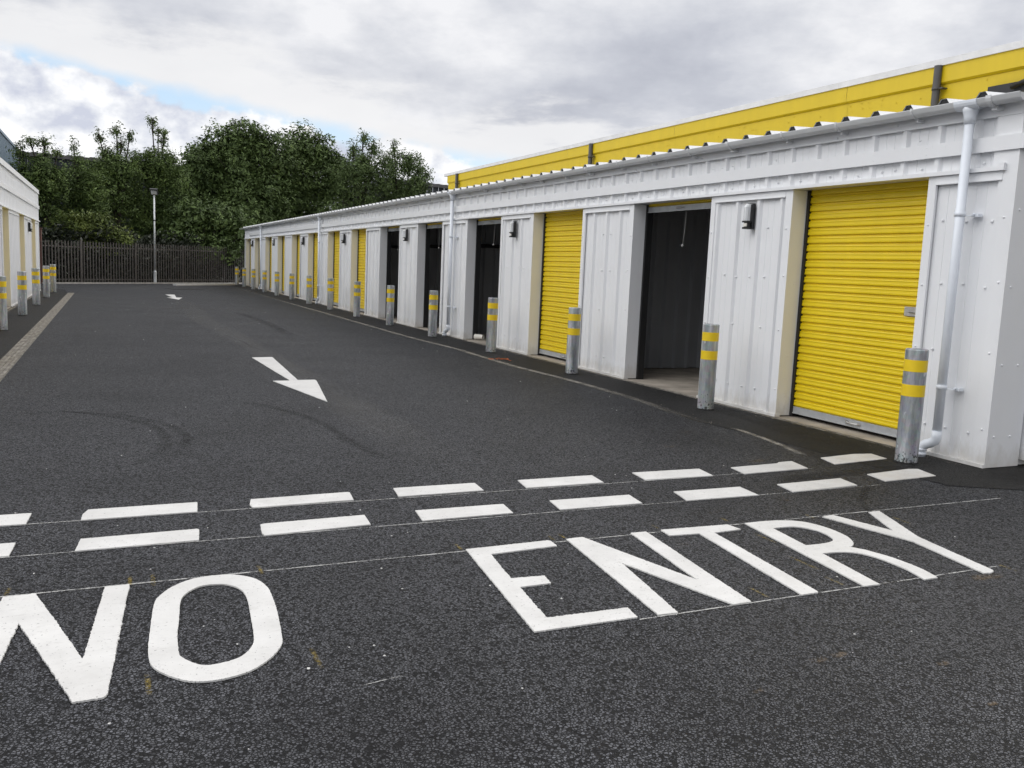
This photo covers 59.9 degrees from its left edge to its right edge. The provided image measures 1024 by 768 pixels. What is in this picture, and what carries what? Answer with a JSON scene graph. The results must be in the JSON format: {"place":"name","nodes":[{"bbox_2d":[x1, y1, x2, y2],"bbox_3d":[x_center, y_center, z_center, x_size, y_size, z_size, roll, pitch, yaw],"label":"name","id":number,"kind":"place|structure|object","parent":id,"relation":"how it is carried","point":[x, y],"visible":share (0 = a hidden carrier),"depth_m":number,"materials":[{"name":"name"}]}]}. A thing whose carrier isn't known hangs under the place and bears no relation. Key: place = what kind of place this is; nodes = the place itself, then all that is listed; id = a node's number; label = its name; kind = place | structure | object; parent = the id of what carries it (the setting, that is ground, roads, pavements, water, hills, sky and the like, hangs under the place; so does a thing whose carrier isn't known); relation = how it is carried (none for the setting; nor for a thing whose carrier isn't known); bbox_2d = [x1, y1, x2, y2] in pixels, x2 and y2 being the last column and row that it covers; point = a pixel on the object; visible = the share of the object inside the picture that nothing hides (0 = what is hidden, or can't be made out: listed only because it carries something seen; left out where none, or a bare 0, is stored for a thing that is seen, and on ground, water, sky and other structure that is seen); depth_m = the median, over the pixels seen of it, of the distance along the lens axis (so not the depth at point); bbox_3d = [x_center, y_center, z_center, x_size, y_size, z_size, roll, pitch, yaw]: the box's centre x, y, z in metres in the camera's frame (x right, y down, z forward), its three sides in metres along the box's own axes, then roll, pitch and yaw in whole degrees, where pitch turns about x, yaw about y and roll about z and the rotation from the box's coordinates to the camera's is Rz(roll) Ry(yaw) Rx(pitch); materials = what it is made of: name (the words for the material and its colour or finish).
{"place":"outdoors","nodes":[
{"label":"outdoors","id":0,"kind":"place"},
{"bbox_2d":[0,129,17,170],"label":"warehouse","id":1,"kind":"structure","parent":0,"point":[5,140],"depth_m":47.89,"materials":[{"name":"blue metal"}]},
{"bbox_2d":[57,267,241,282],"bbox_3d":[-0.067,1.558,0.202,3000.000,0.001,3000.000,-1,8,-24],"label":"ground","id":2,"kind":"structure","parent":0,"point":[177,281],"depth_m":54.31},
{"bbox_2d":[5,132,80,254],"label":"ash tree","id":3,"kind":"object","parent":2,"relation":"on","point":[42,176],"visible":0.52,"depth_m":44.83,"materials":[{"name":"green plant"}]},
{"bbox_2d":[51,135,116,266],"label":"ash tree","id":4,"kind":"object","parent":2,"relation":"on","point":[89,195],"visible":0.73,"depth_m":46.55,"materials":[{"name":"green plant"}]},
{"bbox_2d":[42,209,140,277],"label":"bramble bush","id":5,"kind":"object","parent":2,"relation":"on","point":[76,219],"visible":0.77,"depth_m":43.24,"materials":[{"name":"green plant"}]},
{"bbox_2d":[83,120,149,264],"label":"ash tree","id":6,"kind":"object","parent":2,"relation":"on","point":[117,175],"visible":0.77,"depth_m":48.92,"materials":[{"name":"green plant"}]},
{"bbox_2d":[17,151,216,272],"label":"warehouse","id":7,"kind":"structure","parent":2,"relation":"on","point":[65,159],"depth_m":70.18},
{"bbox_2d":[39,221,244,282],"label":"undergrowth","id":8,"kind":"object","parent":2,"relation":"on","point":[68,233],"visible":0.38,"depth_m":45.58,"materials":[{"name":"green plant"}]},
{"bbox_2d":[109,115,193,273],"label":"ash tree","id":9,"kind":"object","parent":2,"relation":"on","point":[161,172],"visible":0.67,"depth_m":50.55,"materials":[{"name":"green plant"}]},
{"bbox_2d":[155,193,264,282],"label":"laurel bush","id":10,"kind":"object","parent":2,"relation":"on","point":[220,223],"visible":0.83,"depth_m":50.30,"materials":[{"name":"green plant"}]},
{"bbox_2d":[166,116,305,278],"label":"broadleaf tree","id":11,"kind":"object","parent":2,"relation":"on","point":[235,163],"visible":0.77,"depth_m":56.76,"materials":[{"name":"green plant"}]},
{"bbox_2d":[208,201,277,273],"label":"laurel bush","id":12,"kind":"object","parent":2,"relation":"on","point":[252,213],"visible":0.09,"depth_m":55.88,"materials":[{"name":"green plant"}]},
{"bbox_2d":[270,118,353,219],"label":"broadleaf tree","id":13,"kind":"object","parent":2,"relation":"on","point":[318,157],"visible":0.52,"depth_m":60.68,"materials":[{"name":"green plant"}]},
{"bbox_2d":[309,127,397,213],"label":"tree","id":14,"kind":"object","parent":2,"relation":"on","point":[364,173],"visible":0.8,"depth_m":59.47,"materials":[{"name":"green plant"}]},
{"bbox_2d":[373,138,434,202],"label":"tree","id":15,"kind":"object","parent":2,"relation":"on","point":[416,183],"visible":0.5,"depth_m":61.65,"materials":[{"name":"green plant"}]},
{"bbox_2d":[164,288,203,289],"bbox_3d":[-14.707,-4.262,39.899,0.858,0.012,1.497,6,8,28],"label":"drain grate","id":16,"kind":"object","parent":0,"point":[183,289],"visible":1,"depth_m":39.72,"materials":[{"name":"metal"}]},
{"bbox_2d":[0,284,1023,767],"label":"road","id":17,"kind":"structure","parent":0,"point":[284,496],"depth_m":4.54,"materials":[{"name":"grey asphalt"}]},
{"bbox_2d":[0,157,40,308],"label":"storage building","id":18,"kind":"structure","parent":17,"relation":"on","point":[19,242],"depth_m":24.57,"materials":[{"name":"white metal"}]},
{"bbox_2d":[28,222,31,231],"bbox_3d":[-15.295,-4.988,28.222,0.110,0.295,0.109,-1,8,-24],"label":"wall light","id":19,"kind":"object","parent":18,"relation":"attached to","point":[29,227],"visible":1,"depth_m":28.18,"materials":[{"name":"black plastic"}]},
{"bbox_2d":[0,288,66,358],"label":"pavement strip","id":20,"kind":"object","parent":17,"relation":"on","point":[20,327],"visible":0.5,"depth_m":19.31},
{"bbox_2d":[0,276,7,330],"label":"bollard","id":21,"kind":"object","parent":20,"relation":"on","point":[3,312],"visible":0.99,"depth_m":16.30,"materials":[{"name":"metal"}]},
{"bbox_2d":[17,271,26,315],"bbox_3d":[-11.162,-2.047,20.241,0.219,1.032,0.212,5,8,19],"label":"bollard","id":22,"kind":"object","parent":20,"relation":"on","point":[22,290],"visible":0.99,"depth_m":20.17,"materials":[{"name":"metal"}]},
{"bbox_2d":[31,268,39,304],"bbox_3d":[-12.914,-2.625,24.116,0.219,1.032,0.212,7,9,30],"label":"bollard","id":23,"kind":"object","parent":20,"relation":"on","point":[35,286],"visible":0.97,"depth_m":24.04,"materials":[{"name":"metal"}]},
{"bbox_2d":[43,266,49,297],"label":"bollard","id":24,"kind":"object","parent":20,"relation":"on","point":[46,282],"visible":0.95,"depth_m":27.95,"materials":[{"name":"metal"}]},
{"bbox_2d":[50,264,56,292],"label":"bollard","id":25,"kind":"object","parent":20,"relation":"on","point":[52,278],"visible":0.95,"depth_m":31.32,"materials":[{"name":"metal"}]},
{"bbox_2d":[0,293,73,381],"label":"drainage channel","id":26,"kind":"object","parent":17,"relation":"in","point":[12,356],"visible":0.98,"depth_m":14.73,"materials":[{"name":"grey concrete"}]},
{"bbox_2d":[39,227,42,283],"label":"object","id":27,"kind":"structure","parent":17,"relation":"on","point":[40,246],"depth_m":38.86,"materials":[{"name":"white metal"}]},
{"bbox_2d":[42,282,241,283],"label":"kerb","id":28,"kind":"structure","parent":17,"relation":"on","point":[137,283],"depth_m":44.09,"materials":[{"name":"concrete"}]},
{"bbox_2d":[42,239,244,282],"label":"palisade fence","id":29,"kind":"object","parent":17,"relation":"on","point":[134,276],"visible":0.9,"depth_m":44.16,"materials":[{"name":"black metal"}]},
{"bbox_2d":[150,188,157,281],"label":"lamp post","id":30,"kind":"object","parent":17,"relation":"on","point":[153,191],"visible":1,"depth_m":45.03,"materials":[{"name":"grey metal"}]},
{"bbox_2d":[173,284,234,285],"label":"kerb edging","id":31,"kind":"object","parent":17,"relation":"on","point":[198,284],"visible":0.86,"depth_m":45.34,"materials":[{"name":"grey concrete"}]},
{"bbox_2d":[338,180,447,206],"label":"warehouse","id":32,"kind":"structure","parent":17,"relation":"on","point":[434,188],"depth_m":79.39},
{"bbox_2d":[0,292,960,464],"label":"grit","id":33,"kind":"object","parent":17,"relation":"on","point":[587,385],"visible":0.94,"depth_m":11.50,"materials":[{"name":"grey gravel"}]},
{"bbox_2d":[33,312,954,749],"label":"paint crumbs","id":34,"kind":"object","parent":17,"relation":"on","point":[401,588],"visible":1,"depth_m":4.04,"materials":[{"name":"white paint"}]},
{"bbox_2d":[232,285,1023,489],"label":"pavement apron","id":35,"kind":"object","parent":17,"relation":"on","point":[946,472],"visible":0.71,"depth_m":9.72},
{"bbox_2d":[235,267,238,284],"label":"bollard","id":36,"kind":"object","parent":35,"relation":"on","point":[236,275],"visible":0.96,"depth_m":48.49,"materials":[{"name":"metal"}]},
{"bbox_2d":[242,268,245,286],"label":"bollard","id":37,"kind":"object","parent":35,"relation":"on","point":[243,277],"visible":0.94,"depth_m":45.87,"materials":[{"name":"metal"}]},
{"bbox_2d":[251,269,255,289],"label":"bollard","id":38,"kind":"object","parent":35,"relation":"on","point":[253,283],"visible":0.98,"depth_m":42.87,"materials":[{"name":"metal"}]},
{"bbox_2d":[262,270,266,292],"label":"bollard","id":39,"kind":"object","parent":35,"relation":"on","point":[264,281],"visible":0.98,"depth_m":39.84,"materials":[{"name":"metal"}]},
{"bbox_2d":[274,272,278,295],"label":"bollard","id":40,"kind":"object","parent":35,"relation":"on","point":[276,283],"visible":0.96,"depth_m":36.85,"materials":[{"name":"metal"}]},
{"bbox_2d":[289,273,294,299],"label":"bollard","id":41,"kind":"object","parent":35,"relation":"on","point":[291,285],"visible":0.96,"depth_m":33.85,"materials":[{"name":"metal"}]},
{"bbox_2d":[306,276,311,303],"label":"bollard","id":42,"kind":"object","parent":35,"relation":"on","point":[308,289],"visible":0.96,"depth_m":30.90,"materials":[{"name":"metal"}]},
{"bbox_2d":[327,278,333,309],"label":"bollard","id":43,"kind":"object","parent":35,"relation":"on","point":[330,290],"visible":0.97,"depth_m":27.92,"materials":[{"name":"metal"}]},
{"bbox_2d":[353,281,360,316],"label":"bollard","id":44,"kind":"object","parent":35,"relation":"on","point":[357,296],"visible":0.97,"depth_m":24.92,"materials":[{"name":"metal"}]},
{"bbox_2d":[386,285,394,325],"bbox_3d":[-3.027,-1.930,22.051,0.219,1.032,0.213,7,9,32],"label":"bollard","id":45,"kind":"object","parent":35,"relation":"on","point":[390,306],"visible":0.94,"depth_m":21.98,"materials":[{"name":"metal"}]},
{"bbox_2d":[427,290,437,336],"bbox_3d":[-1.706,-1.495,19.138,0.212,1.032,0.219,9,10,40],"label":"bollard","id":46,"kind":"object","parent":35,"relation":"on","point":[433,311],"visible":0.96,"depth_m":19.06,"materials":[{"name":"metal"}]},
{"bbox_2d":[486,297,498,352],"bbox_3d":[-0.366,-1.055,16.184,0.212,1.032,0.219,3,7,1],"label":"bollard","id":47,"kind":"object","parent":35,"relation":"on","point":[492,320],"visible":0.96,"depth_m":16.11,"materials":[{"name":"metal"}]},
{"bbox_2d":[565,307,580,373],"bbox_3d":[0.916,-0.632,13.352,0.219,1.031,0.212,-1,8,-27],"label":"bollard","id":48,"kind":"object","parent":35,"relation":"on","point":[573,335],"visible":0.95,"depth_m":13.28,"materials":[{"name":"metal"}]},
{"bbox_2d":[696,324,719,409],"bbox_3d":[2.283,-0.183,10.338,0.219,1.030,0.212,1,8,-11],"label":"bollard","id":49,"kind":"object","parent":35,"relation":"on","point":[708,362],"visible":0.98,"depth_m":10.26,"materials":[{"name":"metal"}]},
{"bbox_2d":[892,348,928,464],"bbox_3d":[3.467,0.208,7.718,0.212,1.030,0.219,-4,10,-42],"label":"bollard","id":50,"kind":"object","parent":35,"relation":"on","point":[915,368],"visible":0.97,"depth_m":7.65,"materials":[{"name":"metal"}]},
{"bbox_2d":[239,91,1023,467],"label":"storage building","id":51,"kind":"structure","parent":17,"relation":"on","point":[843,273],"depth_m":10.17,"materials":[{"name":"white metal"}]},
{"bbox_2d":[250,239,250,284],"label":"roller door","id":52,"kind":"structure","parent":51,"relation":"in","point":[250,239],"depth_m":48.74,"materials":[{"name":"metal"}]},
{"bbox_2d":[259,238,259,283],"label":"roller door","id":53,"kind":"structure","parent":51,"relation":"in","point":[259,238],"depth_m":45.82,"materials":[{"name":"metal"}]},
{"bbox_2d":[270,237,271,289],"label":"roller door","id":54,"kind":"structure","parent":51,"relation":"in","point":[270,237],"depth_m":42.61,"materials":[{"name":"metal"}]},
{"bbox_2d":[282,236,284,292],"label":"roller door","id":55,"kind":"structure","parent":51,"relation":"in","point":[283,236],"depth_m":39.50,"materials":[{"name":"metal"}]},
{"bbox_2d":[297,235,299,295],"bbox_3d":[-8.509,-4.778,35.872,0.038,2.495,1.608,-1,8,-24],"label":"roller door","id":56,"kind":"structure","parent":51,"relation":"in","point":[298,254],"depth_m":36.39,"materials":[{"name":"metal"}]},
{"bbox_2d":[313,233,317,299],"bbox_3d":[-7.145,-4.329,32.862,0.038,2.495,1.678,-1,8,-24],"label":"roller door","id":57,"kind":"structure","parent":51,"relation":"in","point":[316,235],"depth_m":33.34,"materials":[{"name":"metal"}]},
{"bbox_2d":[333,231,339,304],"bbox_3d":[-5.786,-3.881,29.863,0.038,2.495,1.643,-1,8,-24],"label":"roller door","id":58,"kind":"structure","parent":51,"relation":"in","point":[337,234],"depth_m":30.27,"materials":[{"name":"metal"}]},
{"bbox_2d":[341,234,344,242],"bbox_3d":[-5.366,-4.621,28.233,0.110,0.295,0.109,-1,8,-24],"label":"wall light","id":59,"kind":"object","parent":51,"relation":"attached to","point":[343,238],"visible":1,"depth_m":28.20,"materials":[{"name":"black plastic"}]},
{"bbox_2d":[358,229,365,311],"bbox_3d":[-4.459,-3.439,26.894,0.071,2.495,1.648,-1,8,-24],"label":"roller door","id":60,"kind":"structure","parent":51,"relation":"in","point":[362,233],"depth_m":27.21,"materials":[{"name":"metal"}]},
{"bbox_2d":[388,226,399,231],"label":"roller door","id":61,"kind":"structure","parent":51,"relation":"in","point":[397,228],"depth_m":24.04,"materials":[{"name":"metal"}]},
{"bbox_2d":[403,229,407,240],"bbox_3d":[-2.675,-3.735,22.294,0.110,0.295,0.109,-1,8,-24],"label":"wall light","id":62,"kind":"object","parent":51,"relation":"attached to","point":[405,235],"visible":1,"depth_m":22.26,"materials":[{"name":"black plastic"}]},
{"bbox_2d":[427,223,441,228],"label":"roller door","id":63,"kind":"structure","parent":51,"relation":"in","point":[432,225],"depth_m":21.10,"materials":[{"name":"metal"}]},
{"bbox_2d":[474,334,483,339],"bbox_3d":[-0.697,-0.999,18.836,0.200,0.124,0.121,7,9,31],"label":"paper cup","id":64,"kind":"object","parent":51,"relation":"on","point":[478,336],"visible":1,"depth_m":18.80,"materials":[{"name":"white paper"}]},
{"bbox_2d":[478,217,500,224],"bbox_3d":[-0.372,-3.280,17.834,0.071,0.135,1.688,-1,8,-24],"label":"roller door","id":65,"kind":"structure","parent":51,"relation":"in","point":[488,221],"depth_m":18.03,"materials":[{"name":"metal"}]},
{"bbox_2d":[509,221,516,237],"bbox_3d":[0.011,-2.851,16.364,0.110,0.295,0.109,-1,8,-24],"label":"wall light","id":66,"kind":"object","parent":51,"relation":"attached to","point":[513,227],"visible":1,"depth_m":16.33,"materials":[{"name":"black plastic"}]},
{"bbox_2d":[539,210,582,358],"bbox_3d":[0.894,-1.677,15.079,0.071,2.495,1.728,-1,8,-24],"label":"roller door","id":67,"kind":"structure","parent":51,"relation":"in","point":[563,234],"depth_m":15.28,"materials":[{"name":"metal"}]},
{"bbox_2d":[648,199,711,212],"bbox_3d":[2.303,-2.399,11.931,0.071,0.135,1.728,-1,8,-24],"label":"roller door","id":68,"kind":"structure","parent":51,"relation":"in","point":[696,204],"depth_m":11.99,"materials":[{"name":"metal"}]},
{"bbox_2d":[742,203,755,228],"bbox_3d":[2.748,-1.950,10.326,0.110,0.295,0.109,-1,8,-24],"label":"wall light","id":69,"kind":"object","parent":51,"relation":"attached to","point":[749,216],"visible":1,"depth_m":10.29,"materials":[{"name":"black plastic"}]},
{"bbox_2d":[792,180,928,437],"bbox_3d":[3.581,-0.793,9.150,0.071,2.495,1.706,-1,8,-24],"label":"roller door","id":70,"kind":"structure","parent":51,"relation":"in","point":[863,257],"depth_m":9.17,"materials":[{"name":"metal"}]},
{"bbox_2d":[0,0,1023,206],"label":"sky","id":71,"kind":"structure","parent":0,"point":[462,84],"materials":[{"name":"white"}]},
{"bbox_2d":[444,40,1023,189],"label":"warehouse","id":72,"kind":"structure","parent":0,"point":[973,74],"depth_m":18.15,"materials":[{"name":"yellow paint"}]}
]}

